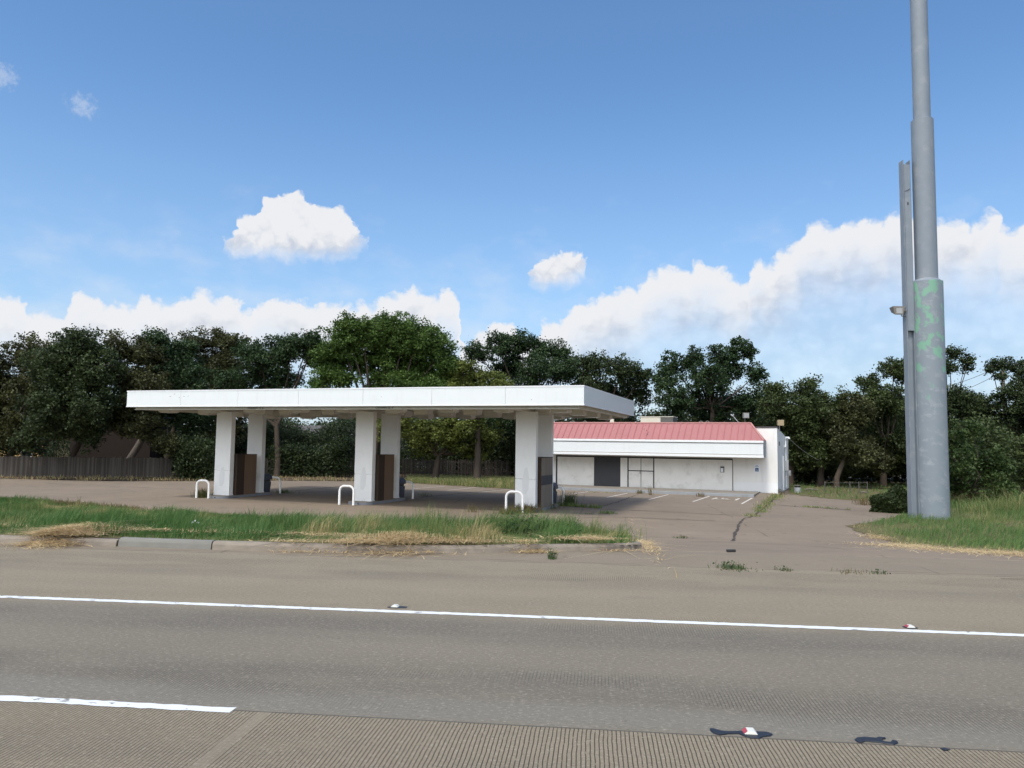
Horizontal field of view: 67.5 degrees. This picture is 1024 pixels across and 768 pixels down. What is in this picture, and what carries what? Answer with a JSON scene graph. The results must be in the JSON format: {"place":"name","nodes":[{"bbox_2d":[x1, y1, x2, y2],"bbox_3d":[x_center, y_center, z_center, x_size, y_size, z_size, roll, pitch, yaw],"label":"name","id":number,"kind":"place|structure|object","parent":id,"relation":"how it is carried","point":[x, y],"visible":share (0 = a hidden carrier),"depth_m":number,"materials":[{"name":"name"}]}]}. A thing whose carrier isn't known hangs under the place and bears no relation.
{"place":"outdoors","nodes":[
{"label":"outdoors","id":0,"kind":"place"},
{"bbox_2d":[210,492,270,498],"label":"pump island","id":1,"kind":"structure","parent":0,"point":[234,496],"depth_m":37.88,"materials":[{"name":"concrete"}]},
{"bbox_2d":[233,454,256,494],"bbox_3d":[-13.943,4.554,38.852,1.220,2.005,1.520,-1,-5,19],"label":"boarded pump","id":2,"kind":"object","parent":1,"relation":"on","point":[244,477],"visible":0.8,"depth_m":38.51,"materials":[{"name":"brown wood"}]},
{"bbox_2d":[264,474,271,491],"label":"service bin","id":3,"kind":"object","parent":1,"relation":"on","point":[267,481],"visible":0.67,"depth_m":40.39,"materials":[{"name":"blue plastic"}]},
{"bbox_2d":[406,473,514,488],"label":"grass","id":4,"kind":"structure","parent":0,"point":[507,482],"depth_m":52.62,"materials":[{"name":"plant"}]},
{"bbox_2d":[0,546,1023,767],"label":"road","id":5,"kind":"structure","parent":0,"point":[303,688],"depth_m":6.95,"materials":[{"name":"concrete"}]},
{"bbox_2d":[0,695,235,712],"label":"lane marking","id":6,"kind":"object","parent":5,"relation":"on","point":[113,703],"visible":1,"depth_m":5.78,"materials":[{"name":"paint"}]},
{"bbox_2d":[0,595,1023,635],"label":"edge line","id":7,"kind":"object","parent":5,"relation":"on","point":[578,618],"visible":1,"depth_m":8.89,"materials":[{"name":"paint"}]},
{"bbox_2d":[708,559,757,571],"bbox_3d":[3.539,2.969,12.596,0.645,0.144,0.722,5,-6,-41],"label":"weed clump","id":8,"kind":"object","parent":5,"relation":"on","point":[726,565],"visible":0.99,"depth_m":12.59,"materials":[{"name":"green plant"}]},
{"bbox_2d":[710,728,772,738],"bbox_3d":[1.604,2.438,5.343,0.427,0.005,0.144,0,-4,8],"label":"tar patch","id":9,"kind":"object","parent":5,"relation":"on","point":[761,734],"visible":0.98,"depth_m":5.35,"materials":[{"name":"asphalt"}]},
{"bbox_2d":[742,727,757,734],"bbox_3d":[1.666,2.430,5.373,0.095,0.021,0.093,0,-4,6],"label":"lane marker","id":10,"kind":"object","parent":9,"relation":"on","point":[748,730],"visible":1,"depth_m":5.35,"materials":[{"name":"plastic"}]},
{"bbox_2d":[725,565,762,571],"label":"weed clump","id":11,"kind":"object","parent":5,"relation":"on","point":[742,568],"visible":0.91,"depth_m":12.52,"materials":[{"name":"green plant"}]},
{"bbox_2d":[774,565,790,571],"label":"weed clump","id":12,"kind":"object","parent":5,"relation":"on","point":[780,569],"visible":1,"depth_m":12.50,"materials":[{"name":"green plant"}]},
{"bbox_2d":[831,569,869,574],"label":"weed clump","id":13,"kind":"object","parent":5,"relation":"on","point":[850,572],"visible":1,"depth_m":12.34,"materials":[{"name":"plant"}]},
{"bbox_2d":[854,737,897,744],"bbox_3d":[2.498,2.443,5.255,0.291,0.005,0.144,1,-4,0],"label":"tar patch","id":14,"kind":"object","parent":5,"relation":"on","point":[871,739],"visible":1,"depth_m":5.25,"materials":[{"name":"asphalt"}]},
{"bbox_2d":[866,568,890,574],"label":"weed clump","id":15,"kind":"object","parent":5,"relation":"on","point":[876,569],"visible":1,"depth_m":12.34,"materials":[{"name":"green plant"}]},
{"bbox_2d":[904,624,914,627],"bbox_3d":[4.474,2.721,8.621,0.098,0.021,0.093,0,-4,6],"label":"lane marker","id":16,"kind":"object","parent":5,"relation":"on","point":[909,626],"visible":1,"depth_m":8.60,"materials":[{"name":"white plastic"}]},
{"bbox_2d":[0,478,1023,576],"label":"parking lot","id":17,"kind":"structure","parent":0,"point":[789,526],"depth_m":30.23,"materials":[{"name":"concrete"}]},
{"bbox_2d":[0,535,118,546],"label":"kerb","id":18,"kind":"structure","parent":17,"relation":"on","point":[112,542],"depth_m":14.37,"materials":[{"name":"concrete"}]},
{"bbox_2d":[1,521,169,550],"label":"straw","id":19,"kind":"object","parent":17,"relation":"on","point":[71,529],"visible":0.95,"depth_m":14.40,"materials":[{"name":"plant"}]},
{"bbox_2d":[87,532,119,538],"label":"dead weed","id":20,"kind":"object","parent":17,"relation":"on","point":[106,535],"visible":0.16,"depth_m":14.90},
{"bbox_2d":[118,537,215,549],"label":"kerb","id":21,"kind":"structure","parent":17,"relation":"on","point":[163,543],"depth_m":14.13,"materials":[{"name":"concrete"}]},
{"bbox_2d":[191,487,212,497],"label":"weed clump","id":22,"kind":"object","parent":17,"relation":"on","point":[202,494],"visible":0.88,"depth_m":37.63,"materials":[{"name":"plant"}]},
{"bbox_2d":[195,479,209,498],"bbox_3d":[-15.009,5.101,37.216,0.890,0.932,0.170,-1,-5,19],"label":"guard rail","id":23,"kind":"object","parent":17,"relation":"on","point":[196,491],"visible":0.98,"depth_m":37.22,"materials":[{"name":"metal"}]},
{"bbox_2d":[0,466,514,486],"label":"leaf litter","id":24,"kind":"object","parent":17,"relation":"on","point":[283,478],"visible":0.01,"depth_m":55.02,"materials":[{"name":"plant"}]},
{"bbox_2d":[0,455,181,477],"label":"wooden fence","id":25,"kind":"object","parent":24,"relation":"on","point":[42,466],"visible":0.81,"depth_m":55.04,"materials":[{"name":"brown wood"}]},
{"bbox_2d":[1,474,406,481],"bbox_3d":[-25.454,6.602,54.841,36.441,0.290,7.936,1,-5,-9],"label":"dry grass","id":26,"kind":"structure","parent":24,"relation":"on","point":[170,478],"depth_m":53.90,"materials":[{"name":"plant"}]},
{"bbox_2d":[264,458,514,475],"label":"wooden fence","id":27,"kind":"object","parent":24,"relation":"on","point":[415,467],"visible":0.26,"depth_m":65.06,"materials":[{"name":"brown wood"}]},
{"bbox_2d":[270,476,281,493],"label":"guard rail","id":28,"kind":"object","parent":17,"relation":"on","point":[279,483],"visible":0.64,"depth_m":41.16,"materials":[{"name":"metal"}]},
{"bbox_2d":[271,489,296,493],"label":"weed clump","id":29,"kind":"object","parent":17,"relation":"on","point":[283,491],"visible":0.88,"depth_m":41.66,"materials":[{"name":"plant"}]},
{"bbox_2d":[0,494,650,545],"bbox_3d":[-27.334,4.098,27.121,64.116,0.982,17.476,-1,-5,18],"label":"verge","id":30,"kind":"structure","parent":17,"relation":"on","point":[7,532],"depth_m":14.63,"materials":[{"name":"plant"}]},
{"bbox_2d":[2,495,153,509],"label":"brown weeds","id":31,"kind":"object","parent":30,"relation":"on","point":[103,505],"visible":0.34,"depth_m":31.66,"materials":[{"name":"plant"}]},
{"bbox_2d":[2,523,521,541],"bbox_3d":[-5.627,2.911,15.225,12.758,0.078,3.064,1,-4,2],"label":"straw","id":32,"kind":"object","parent":30,"relation":"on","point":[302,532],"visible":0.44,"depth_m":15.13,"materials":[{"name":"plant"}]},
{"bbox_2d":[411,499,455,521],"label":"tall grass","id":33,"kind":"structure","parent":30,"relation":"on","point":[427,512],"depth_m":24.32,"materials":[{"name":"plant"}]},
{"bbox_2d":[488,509,587,537],"bbox_3d":[0.429,3.231,17.659,3.689,0.770,1.974,1,-4,0],"label":"leafy weed","id":34,"kind":"object","parent":30,"relation":"on","point":[524,530],"visible":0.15,"depth_m":17.35,"materials":[{"name":"green plant"}]},
{"bbox_2d":[602,518,657,541],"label":"tall grass","id":35,"kind":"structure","parent":30,"relation":"on","point":[632,532],"depth_m":19.51,"materials":[{"name":"plant"}]},
{"bbox_2d":[338,485,354,505],"bbox_3d":[-7.398,4.977,34.285,0.890,0.932,0.170,-1,-5,19],"label":"guard rail","id":36,"kind":"object","parent":17,"relation":"on","point":[353,495],"visible":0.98,"depth_m":34.25,"materials":[{"name":"metal"}]},
{"bbox_2d":[348,497,404,504],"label":"pump island","id":37,"kind":"structure","parent":17,"relation":"on","point":[376,502],"depth_m":35.06,"materials":[{"name":"concrete"}]},
{"bbox_2d":[126,385,633,507],"bbox_3d":[-5.984,3.066,37.354,22.065,4.956,10.726,-1,-5,19],"label":"fuel canopy","id":38,"kind":"object","parent":37,"relation":"on","point":[534,412],"visible":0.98,"depth_m":34.09,"materials":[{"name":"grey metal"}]},
{"bbox_2d":[374,454,394,500],"bbox_3d":[-6.485,4.396,36.283,1.220,2.125,1.520,-1,-5,19],"label":"boarded pump","id":39,"kind":"object","parent":37,"relation":"on","point":[384,475],"visible":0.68,"depth_m":35.92,"materials":[{"name":"brown wood"}]},
{"bbox_2d":[399,478,405,497],"bbox_3d":[-5.624,5.127,37.952,0.560,0.950,0.540,-1,-5,19],"label":"service bin","id":40,"kind":"object","parent":37,"relation":"on","point":[402,481],"visible":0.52,"depth_m":37.79,"materials":[{"name":"blue plastic"}]},
{"bbox_2d":[248,527,531,558],"bbox_3d":[-2.102,2.932,14.509,4.272,0.334,5.329,-3,-6,43],"label":"straw","id":41,"kind":"object","parent":17,"relation":"on","point":[392,539],"visible":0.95,"depth_m":14.04,"materials":[{"name":"plant"}]},
{"bbox_2d":[406,481,413,498],"bbox_3d":[-5.330,5.351,38.734,0.890,0.932,0.170,-1,-5,19],"label":"guard rail","id":42,"kind":"object","parent":17,"relation":"on","point":[412,484],"visible":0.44,"depth_m":38.58,"materials":[{"name":"metal"}]},
{"bbox_2d":[212,540,641,553],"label":"kerb","id":43,"kind":"structure","parent":17,"relation":"on","point":[274,546],"depth_m":13.97,"materials":[{"name":"concrete"}]},
{"bbox_2d":[464,505,484,511],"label":"weed clump","id":44,"kind":"object","parent":17,"relation":"on","point":[471,508],"visible":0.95,"depth_m":31.82,"materials":[{"name":"plant"}]},
{"bbox_2d":[493,506,528,514],"bbox_3d":[-0.032,5.094,31.169,1.485,0.376,1.390,1,-4,0],"label":"weed clump","id":45,"kind":"object","parent":17,"relation":"on","point":[508,510],"visible":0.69,"depth_m":31.09,"materials":[{"name":"plant"}]},
{"bbox_2d":[505,490,523,512],"bbox_3d":[0.097,4.887,31.821,0.890,0.932,0.170,-1,-5,19],"label":"guard rail","id":46,"kind":"object","parent":17,"relation":"on","point":[520,493],"visible":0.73,"depth_m":31.77,"materials":[{"name":"metal"}]},
{"bbox_2d":[508,501,546,512],"bbox_3d":[0.486,5.135,32.141,2.017,0.459,1.974,-1,-5,20],"label":"weed clump","id":47,"kind":"object","parent":17,"relation":"on","point":[529,507],"visible":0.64,"depth_m":32.01,"materials":[{"name":"plant"}]},
{"bbox_2d":[510,503,557,511],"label":"pump island","id":48,"kind":"structure","parent":17,"relation":"on","point":[549,507],"depth_m":33.52,"materials":[{"name":"concrete"}]},
{"bbox_2d":[514,457,552,507],"bbox_3d":[0.968,4.298,33.844,1.222,2.145,1.770,-1,-5,19],"label":"boarded pump","id":49,"kind":"object","parent":48,"relation":"on","point":[545,479],"visible":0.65,"depth_m":33.33,"materials":[{"name":"wood"}]},
{"bbox_2d":[553,482,557,502],"bbox_3d":[1.787,5.029,35.395,0.560,0.950,0.540,-1,-5,19],"label":"service bin","id":50,"kind":"object","parent":48,"relation":"on","point":[555,486],"visible":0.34,"depth_m":35.21,"materials":[{"name":"blue plastic"}]},
{"bbox_2d":[546,547,559,559],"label":"weed clump","id":51,"kind":"object","parent":17,"relation":"on","point":[553,556],"visible":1,"depth_m":13.38,"materials":[{"name":"green plant"}]},
{"bbox_2d":[558,485,564,502],"bbox_3d":[2.081,5.253,36.177,0.890,0.932,0.170,-1,-5,19],"label":"guard rail","id":52,"kind":"object","parent":17,"relation":"on","point":[563,491],"visible":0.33,"depth_m":36.05,"materials":[{"name":"metal"}]},
{"bbox_2d":[559,489,578,505],"bbox_3d":[2.701,5.276,35.956,1.089,0.828,0.993,3,-5,-25],"label":"weed clump","id":53,"kind":"object","parent":17,"relation":"on","point":[569,499],"visible":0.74,"depth_m":35.82,"materials":[{"name":"plant"}]},
{"bbox_2d":[558,501,602,507],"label":"crack grass","id":54,"kind":"structure","parent":17,"relation":"on","point":[580,505],"depth_m":35.06,"materials":[{"name":"plant"}]},
{"bbox_2d":[490,517,703,577],"bbox_3d":[3.222,3.619,16.959,4.861,0.948,10.531,-2,-5,28],"label":"straw","id":55,"kind":"object","parent":17,"relation":"on","point":[649,546],"visible":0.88,"depth_m":14.83,"materials":[{"name":"plant"}]},
{"bbox_2d":[556,487,753,496],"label":"walkway kerb","id":56,"kind":"structure","parent":17,"relation":"on","point":[667,492],"depth_m":45.59,"materials":[{"name":"concrete"}]},
{"bbox_2d":[557,484,759,496],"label":"walkway","id":57,"kind":"structure","parent":17,"relation":"on","point":[755,493],"depth_m":47.32,"materials":[{"name":"concrete"}]},
{"bbox_2d":[553,413,790,493],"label":"store","id":58,"kind":"structure","parent":17,"relation":"on","point":[734,456],"depth_m":48.32,"materials":[{"name":"white paint"}]},
{"bbox_2d":[627,458,653,487],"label":"double door","id":59,"kind":"structure","parent":58,"relation":"in","point":[640,471],"depth_m":49.56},
{"bbox_2d":[640,416,677,421],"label":"rooftop unit","id":60,"kind":"object","parent":58,"relation":"on","point":[658,419],"visible":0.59,"depth_m":52.46,"materials":[{"name":"grey metal"}]},
{"bbox_2d":[731,501,770,540],"bbox_3d":[10.718,5.543,33.595,0.576,0.140,24.677,-1,-5,22],"label":"pavement crack","id":61,"kind":"object","parent":17,"relation":"on","point":[735,532],"visible":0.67,"depth_m":26.60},
{"bbox_2d":[742,493,788,516],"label":"crack grass","id":62,"kind":"structure","parent":17,"relation":"on","point":[768,503],"depth_m":37.34,"materials":[{"name":"plant"}]},
{"bbox_2d":[755,492,778,496],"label":"walkway ramp","id":63,"kind":"structure","parent":17,"relation":"on","point":[760,494],"depth_m":45.21,"materials":[{"name":"concrete"}]},
{"bbox_2d":[794,505,850,509],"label":"crack grass","id":64,"kind":"structure","parent":17,"relation":"on","point":[820,507],"depth_m":36.47,"materials":[{"name":"plant"}]},
{"bbox_2d":[831,533,1023,558],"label":"straw","id":65,"kind":"object","parent":17,"relation":"on","point":[1020,553],"visible":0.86,"depth_m":17.90,"materials":[{"name":"plant"}]},
{"bbox_2d":[845,485,1023,554],"bbox_3d":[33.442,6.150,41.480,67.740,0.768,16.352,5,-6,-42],"label":"verge","id":66,"kind":"structure","parent":17,"relation":"on","point":[863,529],"depth_m":26.55,"materials":[{"name":"plant"}]},
{"bbox_2d":[868,484,907,513],"bbox_3d":[17.283,5.181,34.676,2.351,1.303,1.910,1,-4,0],"label":"round bush","id":67,"kind":"object","parent":66,"relation":"on","point":[892,499],"visible":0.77,"depth_m":34.29,"materials":[{"name":"green plant"}]},
{"bbox_2d":[950,490,982,504],"bbox_3d":[23.097,5.735,39.051,2.898,0.946,3.022,2,-5,-16],"label":"dead weed","id":68,"kind":"object","parent":66,"relation":"on","point":[960,497],"visible":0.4,"depth_m":38.91,"materials":[{"name":"plant"}]},
{"bbox_2d":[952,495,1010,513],"bbox_3d":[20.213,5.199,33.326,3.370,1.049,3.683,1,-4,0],"label":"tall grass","id":69,"kind":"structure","parent":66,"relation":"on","point":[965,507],"depth_m":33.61,"materials":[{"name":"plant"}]},
{"bbox_2d":[965,486,1023,512],"bbox_3d":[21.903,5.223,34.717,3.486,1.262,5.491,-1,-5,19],"label":"tall grass","id":70,"kind":"structure","parent":66,"relation":"on","point":[988,507],"depth_m":34.22,"materials":[{"name":"plant"}]},
{"bbox_2d":[967,505,1023,521],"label":"tall grass","id":71,"kind":"structure","parent":66,"relation":"on","point":[987,518],"depth_m":30.09,"materials":[{"name":"plant"}]},
{"bbox_2d":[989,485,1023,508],"bbox_3d":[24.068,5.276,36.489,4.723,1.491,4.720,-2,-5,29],"label":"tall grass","id":72,"kind":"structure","parent":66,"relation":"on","point":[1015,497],"depth_m":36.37,"materials":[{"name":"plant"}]},
{"bbox_2d":[0,0,1023,427],"label":"sky","id":73,"kind":"structure","parent":0,"point":[642,179],"materials":[{"name":"blue"}]},
{"bbox_2d":[585,509,617,513],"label":"crack grass","id":74,"kind":"structure","parent":0,"point":[607,512],"depth_m":31.92,"materials":[{"name":"plant"}]},
{"bbox_2d":[794,478,906,483],"bbox_3d":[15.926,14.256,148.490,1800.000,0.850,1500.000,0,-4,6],"label":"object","id":75,"kind":"structure","parent":0,"point":[832,481],"depth_m":66.42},
{"bbox_2d":[0,331,58,456],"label":"oak tree","id":76,"kind":"object","parent":75,"relation":"on","point":[14,385],"visible":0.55,"depth_m":53.00,"materials":[{"name":"green plant"}]},
{"bbox_2d":[1,438,69,463],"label":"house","id":77,"kind":"structure","parent":75,"relation":"on","point":[50,449],"depth_m":75.72,"materials":[{"name":"brown"}]},
{"bbox_2d":[5,323,129,456],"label":"oak tree","id":78,"kind":"object","parent":75,"relation":"on","point":[71,377],"visible":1,"depth_m":50.40,"materials":[{"name":"green plant"}]},
{"bbox_2d":[70,416,181,469],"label":"house","id":79,"kind":"structure","parent":75,"relation":"on","point":[114,445],"depth_m":63.75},
{"bbox_2d":[77,328,183,472],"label":"oak tree","id":80,"kind":"object","parent":75,"relation":"on","point":[141,427],"visible":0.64,"depth_m":53.28,"materials":[{"name":"green plant"}]},
{"bbox_2d":[129,325,223,469],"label":"oak tree","id":81,"kind":"object","parent":75,"relation":"on","point":[184,376],"visible":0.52,"depth_m":56.01,"materials":[{"name":"green plant"}]},
{"bbox_2d":[0,414,380,480],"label":"undergrowth","id":82,"kind":"object","parent":75,"relation":"on","point":[303,452],"visible":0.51,"depth_m":59.98,"materials":[{"name":"green plant"}]},
{"bbox_2d":[172,325,250,448],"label":"oak tree","id":83,"kind":"object","parent":75,"relation":"on","point":[221,341],"visible":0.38,"depth_m":61.60,"materials":[{"name":"green plant"}]},
{"bbox_2d":[209,328,325,476],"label":"oak tree","id":84,"kind":"object","parent":75,"relation":"on","point":[261,362],"visible":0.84,"depth_m":59.59,"materials":[{"name":"green plant"}]},
{"bbox_2d":[282,425,352,467],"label":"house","id":85,"kind":"structure","parent":75,"relation":"on","point":[311,426],"depth_m":81.21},
{"bbox_2d":[305,307,465,453],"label":"elm tree","id":86,"kind":"object","parent":75,"relation":"on","point":[397,352],"visible":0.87,"depth_m":56.34,"materials":[{"name":"green plant"}]},
{"bbox_2d":[349,418,515,475],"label":"undergrowth","id":87,"kind":"object","parent":75,"relation":"on","point":[505,448],"visible":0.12,"depth_m":67.31,"materials":[{"name":"green plant"}]},
{"bbox_2d":[376,418,507,478],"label":"elm tree","id":88,"kind":"object","parent":75,"relation":"on","point":[451,433],"visible":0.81,"depth_m":55.37,"materials":[{"name":"green plant"}]},
{"bbox_2d":[443,358,515,478],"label":"elm tree","id":89,"kind":"object","parent":75,"relation":"on","point":[475,376],"visible":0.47,"depth_m":55.89,"materials":[{"name":"green plant"}]},
{"bbox_2d":[461,325,583,434],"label":"oak tree","id":90,"kind":"object","parent":75,"relation":"on","point":[507,349],"visible":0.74,"depth_m":63.72,"materials":[{"name":"green plant"}]},
{"bbox_2d":[182,415,903,434],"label":"distant wood","id":91,"kind":"object","parent":75,"relation":"on","point":[298,421],"visible":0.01,"depth_m":116.09,"materials":[{"name":"green plant"}]},
{"bbox_2d":[566,348,655,421],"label":"oak tree","id":92,"kind":"object","parent":75,"relation":"on","point":[594,366],"visible":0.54,"depth_m":63.74,"materials":[{"name":"green plant"}]},
{"bbox_2d":[647,335,769,424],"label":"oak tree","id":93,"kind":"object","parent":75,"relation":"on","point":[720,373],"visible":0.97,"depth_m":61.92,"materials":[{"name":"green plant"}]},
{"bbox_2d":[753,373,838,485],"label":"oak tree","id":94,"kind":"object","parent":75,"relation":"on","point":[785,407],"visible":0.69,"depth_m":56.79,"materials":[{"name":"green plant"}]},
{"bbox_2d":[788,383,873,486],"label":"oak tree","id":95,"kind":"object","parent":75,"relation":"on","point":[812,444],"visible":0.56,"depth_m":56.37,"materials":[{"name":"green plant"}]},
{"bbox_2d":[818,392,898,487],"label":"oak tree","id":96,"kind":"object","parent":75,"relation":"on","point":[854,447],"visible":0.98,"depth_m":54.52,"materials":[{"name":"green plant"}]},
{"bbox_2d":[851,356,906,486],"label":"oak tree","id":97,"kind":"object","parent":75,"relation":"on","point":[890,399],"visible":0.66,"depth_m":57.37,"materials":[{"name":"green plant"}]},
{"bbox_2d":[890,0,950,519],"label":"sign pole","id":98,"kind":"object","parent":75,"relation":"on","point":[921,309],"visible":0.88,"depth_m":31.44,"materials":[{"name":"metal"}]},
{"bbox_2d":[903,343,987,441],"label":"oak tree","id":99,"kind":"object","parent":75,"relation":"on","point":[961,403],"visible":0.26,"depth_m":59.59,"materials":[{"name":"green plant"}]},
{"bbox_2d":[948,418,1019,500],"bbox_3d":[23.636,4.067,39.835,4.564,4.734,4.841,-2,-5,35],"label":"shrub","id":100,"kind":"object","parent":75,"relation":"on","point":[993,466],"visible":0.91,"depth_m":39.41,"materials":[{"name":"green plant"}]},
{"bbox_2d":[966,355,1023,438],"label":"oak tree","id":101,"kind":"object","parent":75,"relation":"on","point":[1012,416],"visible":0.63,"depth_m":59.74,"materials":[{"name":"green plant"}]},
{"bbox_2d":[988,434,1023,495],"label":"shrub","id":102,"kind":"object","parent":75,"relation":"on","point":[1017,447],"visible":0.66,"depth_m":42.57,"materials":[{"name":"green plant"}]},
{"bbox_2d":[787,484,1022,501],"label":"grass patch","id":103,"kind":"object","parent":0,"point":[835,494],"visible":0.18,"depth_m":50.27,"materials":[{"name":"plant"}]},
{"bbox_2d":[554,379,1023,487],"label":"undergrowth","id":104,"kind":"object","parent":103,"relation":"on","point":[995,432],"visible":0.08,"depth_m":60.04,"materials":[{"name":"green plant"}]},
{"bbox_2d":[794,485,800,492],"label":"utility tub","id":105,"kind":"object","parent":103,"relation":"on","point":[797,487],"visible":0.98,"depth_m":48.60,"materials":[{"name":"plastic"}]},
{"bbox_2d":[824,481,867,491],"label":"rail fence","id":106,"kind":"object","parent":103,"relation":"on","point":[849,486],"visible":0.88,"depth_m":49.66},
{"bbox_2d":[851,496,871,505],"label":"dead weed","id":107,"kind":"object","parent":103,"relation":"on","point":[863,502],"visible":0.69,"depth_m":38.82,"materials":[{"name":"plant"}]},
{"bbox_2d":[790,481,1022,499],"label":"grass","id":108,"kind":"structure","parent":103,"relation":"on","point":[864,485],"depth_m":51.29,"materials":[{"name":"plant"}]}
]}

